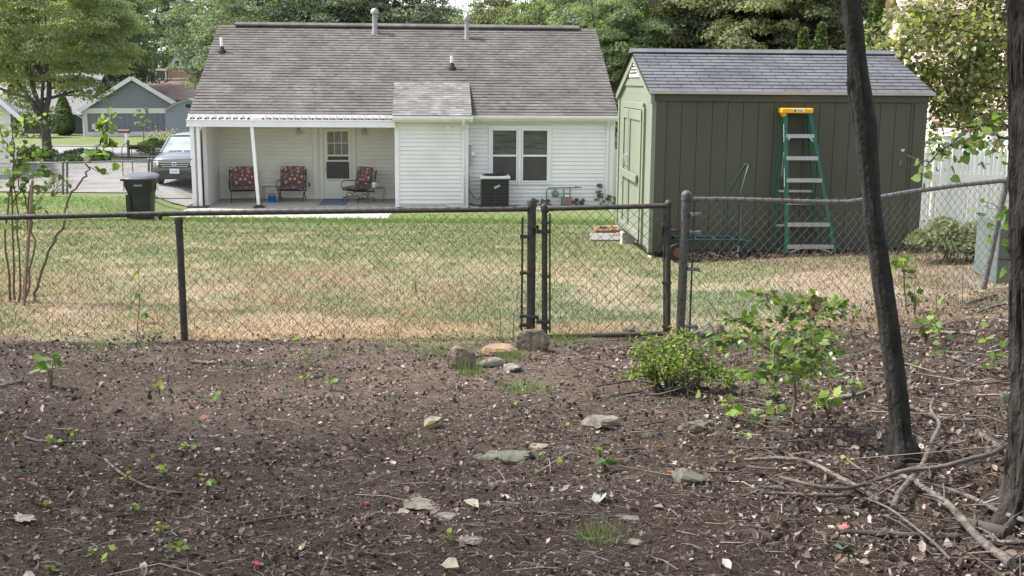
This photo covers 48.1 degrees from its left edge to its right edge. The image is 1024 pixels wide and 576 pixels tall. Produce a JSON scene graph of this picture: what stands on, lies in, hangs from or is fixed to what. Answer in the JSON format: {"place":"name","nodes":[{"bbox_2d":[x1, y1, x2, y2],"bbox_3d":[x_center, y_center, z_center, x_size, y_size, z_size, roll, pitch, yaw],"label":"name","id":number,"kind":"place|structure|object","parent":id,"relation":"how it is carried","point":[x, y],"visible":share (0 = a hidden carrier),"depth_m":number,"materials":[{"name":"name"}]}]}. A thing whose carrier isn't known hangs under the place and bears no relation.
{"place":"outdoors","nodes":[
{"label":"outdoors","id":0,"kind":"place"},
{"bbox_2d":[16,147,157,156],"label":"road","id":1,"kind":"structure","parent":0,"point":[118,152],"depth_m":61.56,"materials":[{"name":"asphalt"}]},
{"bbox_2d":[0,159,192,205],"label":"driveway","id":2,"kind":"structure","parent":0,"point":[178,193],"depth_m":40.43,"materials":[{"name":"concrete"}]},
{"bbox_2d":[153,130,191,183],"bbox_3d":[-11.390,-4.616,40.452,1.848,1.724,4.564,0,10,-3],"label":"parked car","id":3,"kind":"object","parent":2,"relation":"on","point":[176,146],"visible":0.55,"depth_m":38.53,"materials":[{"name":"paint"}]},
{"bbox_2d":[0,0,529,92],"label":"sky","id":4,"kind":"structure","parent":0,"point":[452,3],"materials":[{"name":"white"}]},
{"bbox_2d":[0,196,615,221],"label":"lush grass","id":5,"kind":"structure","parent":0,"point":[320,217],"depth_m":31.35,"materials":[{"name":"plant"}]},
{"bbox_2d":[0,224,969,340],"bbox_3d":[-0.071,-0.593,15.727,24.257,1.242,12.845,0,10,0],"label":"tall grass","id":6,"kind":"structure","parent":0,"point":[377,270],"depth_m":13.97,"materials":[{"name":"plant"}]},
{"bbox_2d":[0,93,1023,575],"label":"ground","id":7,"kind":"structure","parent":0,"point":[300,429],"depth_m":6.67,"materials":[{"name":"soil"}]},
{"bbox_2d":[0,96,23,174],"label":"house","id":8,"kind":"structure","parent":7,"relation":"on","point":[6,108],"depth_m":42.62,"materials":[{"name":"plastic"}]},
{"bbox_2d":[23,180,33,305],"bbox_3d":[-4.681,-0.430,11.106,0.193,1.230,0.034,0,10,0],"label":"garden stake","id":9,"kind":"object","parent":7,"relation":"on","point":[28,246],"visible":1,"depth_m":11.10,"materials":[{"name":"wood"}]},
{"bbox_2d":[0,113,71,301],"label":"sapling","id":10,"kind":"object","parent":7,"relation":"on","point":[17,172],"visible":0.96,"depth_m":11.20,"materials":[{"name":"green plant"}]},
{"bbox_2d":[16,145,59,160],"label":"shrub","id":11,"kind":"object","parent":7,"relation":"on","point":[50,153],"visible":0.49,"depth_m":51.71,"materials":[{"name":"green plant"}]},
{"bbox_2d":[10,97,74,137],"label":"shrub","id":12,"kind":"object","parent":7,"relation":"on","point":[28,107],"visible":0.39,"depth_m":79.05,"materials":[{"name":"green plant"}]},
{"bbox_2d":[29,351,62,387],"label":"seedling","id":13,"kind":"object","parent":7,"relation":"on","point":[43,366],"visible":0.93,"depth_m":7.40,"materials":[{"name":"green plant"}]},
{"bbox_2d":[8,73,111,133],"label":"house wing","id":14,"kind":"structure","parent":7,"relation":"on","point":[76,104],"depth_m":86.56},
{"bbox_2d":[50,96,77,135],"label":"evergreen tree","id":15,"kind":"object","parent":7,"relation":"on","point":[62,102],"visible":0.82,"depth_m":82.79,"materials":[{"name":"green plant"}]},
{"bbox_2d":[31,107,120,303],"bbox_3d":[-4.151,-0.770,10.915,0.972,1.893,0.262,0,10,0],"label":"sapling","id":16,"kind":"object","parent":7,"relation":"on","point":[103,140],"visible":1,"depth_m":10.86,"materials":[{"name":"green plant"}]},
{"bbox_2d":[0,0,155,151],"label":"maple tree","id":17,"kind":"object","parent":7,"relation":"on","point":[86,32],"visible":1,"depth_m":54.70,"materials":[{"name":"green plant"}]},
{"bbox_2d":[49,147,116,160],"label":"shrub","id":18,"kind":"object","parent":7,"relation":"on","point":[79,151],"visible":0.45,"depth_m":52.07,"materials":[{"name":"green plant"}]},
{"bbox_2d":[0,158,192,207],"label":"chain link fence","id":19,"kind":"object","parent":7,"relation":"on","point":[67,162],"visible":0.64,"depth_m":34.95,"materials":[{"name":"metal"}]},
{"bbox_2d":[27,0,171,86],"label":"background tree","id":20,"kind":"object","parent":7,"relation":"on","point":[142,9],"visible":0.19,"depth_m":97.67,"materials":[{"name":"green plant"}]},
{"bbox_2d":[76,76,175,135],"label":"house","id":21,"kind":"structure","parent":7,"relation":"on","point":[129,97],"depth_m":82.88,"materials":[{"name":"blue"}]},
{"bbox_2d":[120,172,162,220],"bbox_3d":[-8.731,-2.143,27.079,0.800,1.160,0.898,-1,10,-7],"label":"wheelie bin","id":22,"kind":"object","parent":7,"relation":"on","point":[141,188],"visible":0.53,"depth_m":26.75,"materials":[{"name":"black plastic"}]},
{"bbox_2d":[134,136,165,154],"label":"shrub","id":23,"kind":"object","parent":7,"relation":"on","point":[152,144],"visible":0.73,"depth_m":57.38,"materials":[{"name":"green plant"}]},
{"bbox_2d":[104,458,196,493],"bbox_3d":[-1.706,0.847,5.186,0.674,0.043,0.217,7,12,32],"label":"fallen branch","id":24,"kind":"object","parent":7,"relation":"on","point":[123,474],"visible":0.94,"depth_m":5.13,"materials":[{"name":"brown wood"}]},
{"bbox_2d":[126,0,207,72],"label":"background tree","id":25,"kind":"object","parent":7,"relation":"on","point":[161,5],"visible":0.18,"depth_m":144.13,"materials":[{"name":"green plant"}]},
{"bbox_2d":[148,81,197,101],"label":"roof","id":26,"kind":"structure","parent":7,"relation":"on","point":[176,91],"depth_m":101.07,"materials":[{"name":"brown"}]},
{"bbox_2d":[148,53,201,82],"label":"house","id":27,"kind":"structure","parent":7,"relation":"on","point":[177,75],"depth_m":127.86,"materials":[{"name":"red brick"}]},
{"bbox_2d":[164,98,193,133],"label":"barn shed","id":28,"kind":"structure","parent":7,"relation":"on","point":[176,114],"depth_m":71.26,"materials":[{"name":"blue"}]},
{"bbox_2d":[154,0,252,89],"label":"background tree","id":29,"kind":"object","parent":7,"relation":"on","point":[185,32],"visible":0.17,"depth_m":87.79,"materials":[{"name":"green plant"}]},
{"bbox_2d":[180,0,285,84],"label":"background tree","id":30,"kind":"object","parent":7,"relation":"on","point":[192,24],"visible":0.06,"depth_m":80.53,"materials":[{"name":"green plant"}]},
{"bbox_2d":[187,0,348,67],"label":"background tree","id":31,"kind":"object","parent":7,"relation":"on","point":[270,10],"visible":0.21,"depth_m":71.39,"materials":[{"name":"green plant"}]},
{"bbox_2d":[0,197,536,340],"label":"chain link fence","id":32,"kind":"object","parent":7,"relation":"on","point":[530,235],"visible":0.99,"depth_m":9.47,"materials":[{"name":"metal"}]},
{"bbox_2d":[170,199,396,217],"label":"patio slab","id":33,"kind":"structure","parent":7,"relation":"on","point":[239,204],"depth_m":36.09,"materials":[{"name":"concrete"}]},
{"bbox_2d":[228,166,256,202],"bbox_3d":[-8.702,-3.354,37.145,0.928,1.128,0.826,-2,11,-14],"label":"patio chair","id":34,"kind":"object","parent":33,"relation":"on","point":[242,179],"visible":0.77,"depth_m":37.22,"materials":[{"name":"fabric"}]},
{"bbox_2d":[276,166,306,201],"bbox_3d":[-7.168,-3.389,37.402,0.928,1.128,0.826,0,10,-2],"label":"patio chair","id":35,"kind":"object","parent":33,"relation":"on","point":[292,178],"visible":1,"depth_m":37.49,"materials":[{"name":"fabric"}]},
{"bbox_2d":[341,166,376,202],"bbox_3d":[-4.986,-3.380,37.443,0.928,1.128,0.826,10,14,44],"label":"patio chair","id":36,"kind":"object","parent":33,"relation":"on","point":[364,179],"visible":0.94,"depth_m":37.37,"materials":[{"name":"fabric"}]},
{"bbox_2d":[236,496,339,524],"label":"fallen branch","id":37,"kind":"object","parent":7,"relation":"on","point":[270,518],"visible":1,"depth_m":4.65,"materials":[{"name":"wood"}]},
{"bbox_2d":[273,0,448,23],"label":"background tree","id":38,"kind":"object","parent":7,"relation":"on","point":[334,4],"visible":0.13,"depth_m":71.74,"materials":[{"name":"green plant"}]},
{"bbox_2d":[330,0,464,23],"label":"background tree","id":39,"kind":"object","parent":7,"relation":"on","point":[423,6],"visible":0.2,"depth_m":74.15,"materials":[{"name":"green plant"}]},
{"bbox_2d":[186,8,617,207],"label":"house","id":40,"kind":"structure","parent":7,"relation":"on","point":[429,115],"depth_m":37.07,"materials":[{"name":"white"}]},
{"bbox_2d":[403,497,439,509],"bbox_3d":[-0.376,0.908,4.822,0.158,0.034,0.114,0,10,0],"label":"rock","id":41,"kind":"object","parent":7,"relation":"on","point":[420,503],"visible":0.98,"depth_m":4.80,"materials":[{"name":"stone"}]},
{"bbox_2d":[447,345,476,370],"bbox_3d":[-0.350,0.520,8.049,0.233,0.241,0.108,4,11,17],"label":"rock","id":42,"kind":"object","parent":7,"relation":"on","point":[456,352],"visible":0.65,"depth_m":8.00,"materials":[{"name":"stone"}]},
{"bbox_2d":[444,353,491,375],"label":"grass tuft","id":43,"kind":"object","parent":7,"relation":"on","point":[465,368],"visible":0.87,"depth_m":7.91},
{"bbox_2d":[452,0,539,24],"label":"background tree","id":44,"kind":"object","parent":7,"relation":"on","point":[481,15],"visible":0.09,"depth_m":80.89,"materials":[{"name":"green plant"}]},
{"bbox_2d":[482,343,518,356],"bbox_3d":[-0.088,0.490,8.785,0.294,0.135,0.195,-2,10,-11],"label":"rock","id":45,"kind":"object","parent":7,"relation":"on","point":[488,350],"visible":0.59,"depth_m":8.71,"materials":[{"name":"beige stone"}]},
{"bbox_2d":[0,195,1007,347],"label":"lawn grass","id":46,"kind":"structure","parent":7,"relation":"on","point":[315,221],"depth_m":13.24,"materials":[{"name":"plant"}]},
{"bbox_2d":[0,315,1023,575],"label":"twigs","id":47,"kind":"object","parent":7,"relation":"on","point":[536,472],"visible":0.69,"depth_m":5.33,"materials":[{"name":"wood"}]},
{"bbox_2d":[0,307,1023,575],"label":"leaf litter crumbs","id":48,"kind":"object","parent":7,"relation":"on","point":[320,517],"visible":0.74,"depth_m":5.50,"materials":[{"name":"plant"}]},
{"bbox_2d":[0,283,1023,575],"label":"dry leaves","id":49,"kind":"object","parent":7,"relation":"on","point":[892,557],"visible":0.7,"depth_m":5.71,"materials":[{"name":"plant"}]},
{"bbox_2d":[498,450,531,464],"bbox_3d":[0.013,0.816,5.537,0.169,0.076,0.152,2,10,11],"label":"rock","id":50,"kind":"object","parent":7,"relation":"on","point":[512,457],"visible":0.84,"depth_m":5.49,"materials":[{"name":"stone"}]},
{"bbox_2d":[66,321,968,361],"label":"fence weeds","id":51,"kind":"object","parent":7,"relation":"on","point":[101,348],"visible":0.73,"depth_m":8.98,"materials":[{"name":"green plant"}]},
{"bbox_2d":[495,375,556,394],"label":"grass tuft","id":52,"kind":"object","parent":7,"relation":"on","point":[527,389],"visible":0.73,"depth_m":7.33,"materials":[{"name":"plant"}]},
{"bbox_2d":[493,0,570,24],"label":"background tree","id":53,"kind":"object","parent":7,"relation":"on","point":[540,14],"visible":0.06,"depth_m":77.45,"materials":[{"name":"green plant"}]},
{"bbox_2d":[515,328,549,351],"bbox_3d":[0.163,0.443,9.027,0.281,0.275,0.166,1,10,6],"label":"rock","id":54,"kind":"object","parent":7,"relation":"on","point":[533,339],"visible":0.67,"depth_m":8.96,"materials":[{"name":"stone"}]},
{"bbox_2d":[468,204,612,210],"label":"gravel","id":55,"kind":"structure","parent":7,"relation":"on","point":[522,205],"depth_m":36.44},
{"bbox_2d":[468,173,510,206],"bbox_3d":[-0.717,-3.059,35.893,1.283,1.067,0.900,0,10,-4],"label":"air conditioner","id":56,"kind":"object","parent":55,"relation":"on","point":[494,191],"visible":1,"depth_m":35.52,"materials":[{"name":"black metal"}]},
{"bbox_2d":[520,0,584,24],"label":"background tree","id":57,"kind":"object","parent":7,"relation":"on","point":[552,21],"visible":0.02,"depth_m":69.23,"materials":[{"name":"green plant"}]},
{"bbox_2d":[546,186,581,204],"bbox_3d":[1.655,-2.911,36.543,1.160,0.660,0.208,0,10,-4],"label":"gas meter","id":58,"kind":"object","parent":7,"relation":"on","point":[566,199],"visible":0.99,"depth_m":36.48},
{"bbox_2d":[535,326,599,345],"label":"grass tuft","id":59,"kind":"object","parent":7,"relation":"on","point":[565,335],"visible":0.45,"depth_m":9.56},
{"bbox_2d":[581,414,619,428],"bbox_3d":[0.493,0.749,6.350,0.229,0.096,0.134,-1,10,-6],"label":"rock","id":60,"kind":"object","parent":7,"relation":"on","point":[605,421],"visible":0.91,"depth_m":6.31,"materials":[{"name":"stone"}]},
{"bbox_2d":[572,518,635,545],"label":"grass tuft","id":61,"kind":"object","parent":7,"relation":"on","point":[593,532],"visible":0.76,"depth_m":4.41,"materials":[{"name":"plant"}]},
{"bbox_2d":[589,233,619,241],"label":"concrete block","id":62,"kind":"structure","parent":7,"relation":"on","point":[600,236],"depth_m":18.60,"materials":[{"name":"concrete"}]},
{"bbox_2d":[542,0,679,71],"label":"background tree","id":63,"kind":"object","parent":7,"relation":"on","point":[558,12],"visible":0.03,"depth_m":63.23,"materials":[{"name":"green plant"}]},
{"bbox_2d":[562,0,670,136],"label":"background tree","id":64,"kind":"object","parent":7,"relation":"on","point":[615,35],"visible":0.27,"depth_m":53.87,"materials":[{"name":"green plant"}]},
{"bbox_2d":[571,0,754,127],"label":"background tree","id":65,"kind":"object","parent":7,"relation":"on","point":[648,4],"visible":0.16,"depth_m":55.65,"materials":[{"name":"green plant"}]},
{"bbox_2d":[614,322,747,395],"bbox_3d":[1.085,0.466,7.274,0.890,0.458,0.549,0,10,0],"label":"shrub","id":66,"kind":"object","parent":7,"relation":"on","point":[653,374],"visible":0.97,"depth_m":7.25,"materials":[{"name":"green plant"}]},
{"bbox_2d":[671,468,708,485],"bbox_3d":[0.784,0.847,5.109,0.131,0.088,0.144,-8,13,-40],"label":"rock","id":67,"kind":"object","parent":7,"relation":"on","point":[688,476],"visible":0.88,"depth_m":5.07,"materials":[{"name":"stone"}]},
{"bbox_2d":[677,420,708,434],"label":"rock","id":68,"kind":"object","parent":7,"relation":"on","point":[697,426],"visible":0.69,"depth_m":6.17,"materials":[{"name":"stone"}]},
{"bbox_2d":[685,322,716,338],"bbox_3d":[1.616,0.378,9.807,0.243,0.177,0.200,6,11,27],"label":"rock","id":69,"kind":"object","parent":7,"relation":"on","point":[702,333],"visible":0.43,"depth_m":9.76,"materials":[{"name":"stone"}]},
{"bbox_2d":[662,163,750,261],"bbox_3d":[2.533,-0.982,14.834,1.085,1.249,0.458,0,10,-3],"label":"hand truck","id":70,"kind":"object","parent":7,"relation":"on","point":[675,245],"visible":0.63,"depth_m":14.77,"materials":[{"name":"green paint"}]},
{"bbox_2d":[719,393,743,421],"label":"seedling","id":71,"kind":"object","parent":7,"relation":"on","point":[737,408],"visible":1,"depth_m":6.47,"materials":[{"name":"green plant"}]},
{"bbox_2d":[635,0,839,49],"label":"background tree","id":72,"kind":"object","parent":7,"relation":"on","point":[668,40],"visible":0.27,"depth_m":54.58,"materials":[{"name":"green plant"}]},
{"bbox_2d":[477,314,1023,575],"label":"fallen sticks","id":73,"kind":"object","parent":7,"relation":"on","point":[787,422],"visible":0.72,"depth_m":6.41,"materials":[{"name":"wood"}]},
{"bbox_2d":[694,285,854,429],"bbox_3d":[1.393,0.386,6.111,0.767,0.808,1.010,4,11,21],"label":"sapling","id":74,"kind":"object","parent":7,"relation":"on","point":[805,364],"visible":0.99,"depth_m":6.01,"materials":[{"name":"plant"}]},
{"bbox_2d":[615,48,935,257],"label":"garden shed","id":75,"kind":"structure","parent":7,"relation":"on","point":[700,122],"depth_m":15.22,"materials":[{"name":"green paint"}]},
{"bbox_2d":[686,0,870,49],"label":"background tree","id":76,"kind":"object","parent":7,"relation":"on","point":[825,11],"visible":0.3,"depth_m":52.72,"materials":[{"name":"green plant"}]},
{"bbox_2d":[796,26,810,49],"bbox_3d":[6.694,-3.696,26.776,0.931,4.692,0.970,0,10,0],"label":"evergreen tree","id":77,"kind":"object","parent":7,"relation":"on","point":[803,35],"visible":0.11,"depth_m":26.33,"materials":[{"name":"green plant"}]},
{"bbox_2d":[759,479,850,503],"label":"fallen branch","id":78,"kind":"object","parent":7,"relation":"on","point":[831,494],"visible":0.91,"depth_m":4.91,"materials":[{"name":"brown wood"}]},
{"bbox_2d":[772,108,838,254],"bbox_3d":[3.857,-1.370,14.954,0.758,1.916,0.500,0,10,-3],"label":"step ladder","id":79,"kind":"object","parent":7,"relation":"on","point":[784,112],"visible":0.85,"depth_m":14.88,"materials":[{"name":"green metal"}]},
{"bbox_2d":[744,447,882,502],"bbox_3d":[1.382,0.837,5.231,0.214,0.110,0.894,-5,11,-26],"label":"fallen branch","id":80,"kind":"object","parent":7,"relation":"on","point":[846,481],"visible":0.93,"depth_m":5.33,"materials":[{"name":"brown wood"}]},
{"bbox_2d":[688,246,941,262],"bbox_3d":[3.877,-0.450,15.032,3.495,0.225,0.717,0,10,-3],"label":"shed leaf drift","id":81,"kind":"object","parent":7,"relation":"on","point":[711,255],"visible":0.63,"depth_m":14.94,"materials":[{"name":"brown plant"}]},
{"bbox_2d":[748,0,885,49],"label":"background tree","id":82,"kind":"object","parent":7,"relation":"on","point":[808,23],"visible":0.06,"depth_m":55.82,"materials":[{"name":"green plant"}]},
{"bbox_2d":[813,21,828,49],"bbox_3d":[7.088,-3.754,26.730,1.028,4.827,1.003,7,12,33],"label":"evergreen tree","id":83,"kind":"object","parent":7,"relation":"on","point":[821,41],"visible":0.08,"depth_m":26.30,"materials":[{"name":"green plant"}]},
{"bbox_2d":[813,385,843,417],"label":"seedling","id":84,"kind":"object","parent":7,"relation":"on","point":[823,399],"visible":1,"depth_m":6.60,"materials":[{"name":"green plant"}]},
{"bbox_2d":[676,174,1009,339],"bbox_3d":[4.814,-0.453,11.038,7.440,1.828,0.418,-4,11,-22],"label":"chain link fence","id":85,"kind":"object","parent":7,"relation":"on","point":[687,198],"visible":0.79,"depth_m":9.94,"materials":[{"name":"metal"}]},
{"bbox_2d":[529,200,679,337],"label":"fence gate","id":86,"kind":"structure","parent":85,"relation":"attached to","point":[666,230],"depth_m":9.63,"materials":[{"name":"metal"}]},
{"bbox_2d":[865,0,887,50],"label":"evergreen tree","id":87,"kind":"object","parent":7,"relation":"on","point":[875,8],"visible":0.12,"depth_m":23.28,"materials":[{"name":"green plant"}]},
{"bbox_2d":[841,0,921,464],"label":"slender tree","id":88,"kind":"object","parent":7,"relation":"on","point":[901,439],"visible":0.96,"depth_m":5.36,"materials":[{"name":"brown plant"}]},
{"bbox_2d":[779,443,1006,490],"bbox_3d":[1.853,0.800,5.110,1.356,0.078,0.403,-4,11,-21],"label":"fallen branch","id":89,"kind":"object","parent":7,"relation":"on","point":[943,466],"visible":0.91,"depth_m":5.08,"materials":[{"name":"wood"}]},
{"bbox_2d":[843,514,960,540],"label":"fallen branch","id":90,"kind":"object","parent":7,"relation":"on","point":[914,535],"visible":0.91,"depth_m":4.42,"materials":[{"name":"wood"}]},
{"bbox_2d":[890,252,916,314],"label":"wiry seedling","id":91,"kind":"object","parent":7,"relation":"on","point":[896,264],"visible":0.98,"depth_m":10.15,"materials":[{"name":"green plant"}]},
{"bbox_2d":[864,497,952,560],"bbox_3d":[1.580,0.926,4.489,0.189,0.074,0.777,-1,10,-10],"label":"fallen branch","id":92,"kind":"object","parent":7,"relation":"on","point":[946,555],"visible":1,"depth_m":4.43,"materials":[{"name":"wood"}]},
{"bbox_2d":[884,399,950,510],"bbox_3d":[2.040,0.768,5.633,0.202,0.132,2.179,5,11,26],"label":"fallen branch","id":93,"kind":"object","parent":7,"relation":"on","point":[903,487],"visible":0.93,"depth_m":5.27,"materials":[{"name":"brown wood"}]},
{"bbox_2d":[914,313,941,343],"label":"seedling","id":94,"kind":"object","parent":7,"relation":"on","point":[923,330],"visible":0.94,"depth_m":8.72,"materials":[{"name":"green plant"}]},
{"bbox_2d":[863,0,1007,165],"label":"redbud tree","id":95,"kind":"object","parent":7,"relation":"on","point":[975,66],"visible":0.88,"depth_m":16.98,"materials":[{"name":"green plant"}]},
{"bbox_2d":[927,298,953,366],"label":"wiry seedling","id":96,"kind":"object","parent":7,"relation":"on","point":[936,342],"visible":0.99,"depth_m":7.80,"materials":[{"name":"green plant"}]},
{"bbox_2d":[904,214,976,262],"bbox_3d":[4.988,-0.555,13.053,1.003,0.565,1.123,0,10,0],"label":"shrub","id":97,"kind":"object","parent":7,"relation":"on","point":[951,237],"visible":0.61,"depth_m":12.83,"materials":[{"name":"green plant"}]},
{"bbox_2d":[910,404,979,422],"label":"fallen branch","id":98,"kind":"object","parent":7,"relation":"on","point":[968,419],"visible":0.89,"depth_m":6.23,"materials":[{"name":"brown wood"}]},
{"bbox_2d":[885,0,1007,215],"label":"house","id":99,"kind":"structure","parent":7,"relation":"on","point":[896,26],"depth_m":33.43,"materials":[{"name":"beige plastic"}]},
{"bbox_2d":[900,111,1009,287],"bbox_3d":[3.128,-0.512,7.776,1.061,1.449,0.764,0,10,0],"label":"sapling","id":100,"kind":"object","parent":7,"relation":"on","point":[981,145],"visible":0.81,"depth_m":7.55,"materials":[{"name":"green plant"}]},
{"bbox_2d":[895,474,1015,567],"bbox_3d":[1.732,0.904,4.648,0.126,0.127,1.228,0,10,0],"label":"fallen branch","id":101,"kind":"object","parent":7,"relation":"on","point":[979,538],"visible":0.93,"depth_m":4.45,"materials":[{"name":"brown wood"}]},
{"bbox_2d":[920,135,1001,220],"bbox_3d":[11.170,-2.359,26.994,3.656,2.448,0.200,0,10,0],"label":"picket fence","id":102,"kind":"object","parent":7,"relation":"on","point":[987,140],"visible":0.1,"depth_m":26.95,"materials":[{"name":"wood"}]},
{"bbox_2d":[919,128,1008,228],"bbox_3d":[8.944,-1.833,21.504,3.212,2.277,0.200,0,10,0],"label":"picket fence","id":103,"kind":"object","parent":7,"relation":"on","point":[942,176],"visible":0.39,"depth_m":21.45,"materials":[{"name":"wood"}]},
{"bbox_2d":[919,481,1023,522],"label":"fallen branch","id":104,"kind":"object","parent":7,"relation":"on","point":[992,508],"visible":0.77,"depth_m":4.78,"materials":[{"name":"brown wood"}]},
{"bbox_2d":[943,511,1012,539],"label":"fallen branch","id":105,"kind":"object","parent":7,"relation":"on","point":[1001,530],"visible":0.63,"depth_m":4.46,"materials":[{"name":"wood"}]},
{"bbox_2d":[953,214,1009,285],"bbox_3d":[5.274,-0.249,11.642,1.280,0.920,0.950,1,10,6],"label":"utility cabinet","id":106,"kind":"object","parent":7,"relation":"on","point":[985,250],"visible":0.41,"depth_m":11.59,"materials":[{"name":"metal"}]},
{"bbox_2d":[978,314,1005,381],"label":"wiry seedling","id":107,"kind":"object","parent":7,"relation":"on","point":[1002,343],"visible":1,"depth_m":7.16,"materials":[{"name":"green plant"}]},
{"bbox_2d":[973,525,1023,547],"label":"fallen branch","id":108,"kind":"object","parent":7,"relation":"on","point":[1011,542],"visible":0.83,"depth_m":4.30,"materials":[{"name":"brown wood"}]},
{"bbox_2d":[990,0,1023,537],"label":"oak tree","id":109,"kind":"object","parent":7,"relation":"on","point":[1010,494],"visible":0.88,"depth_m":4.39,"materials":[{"name":"brown plant"}]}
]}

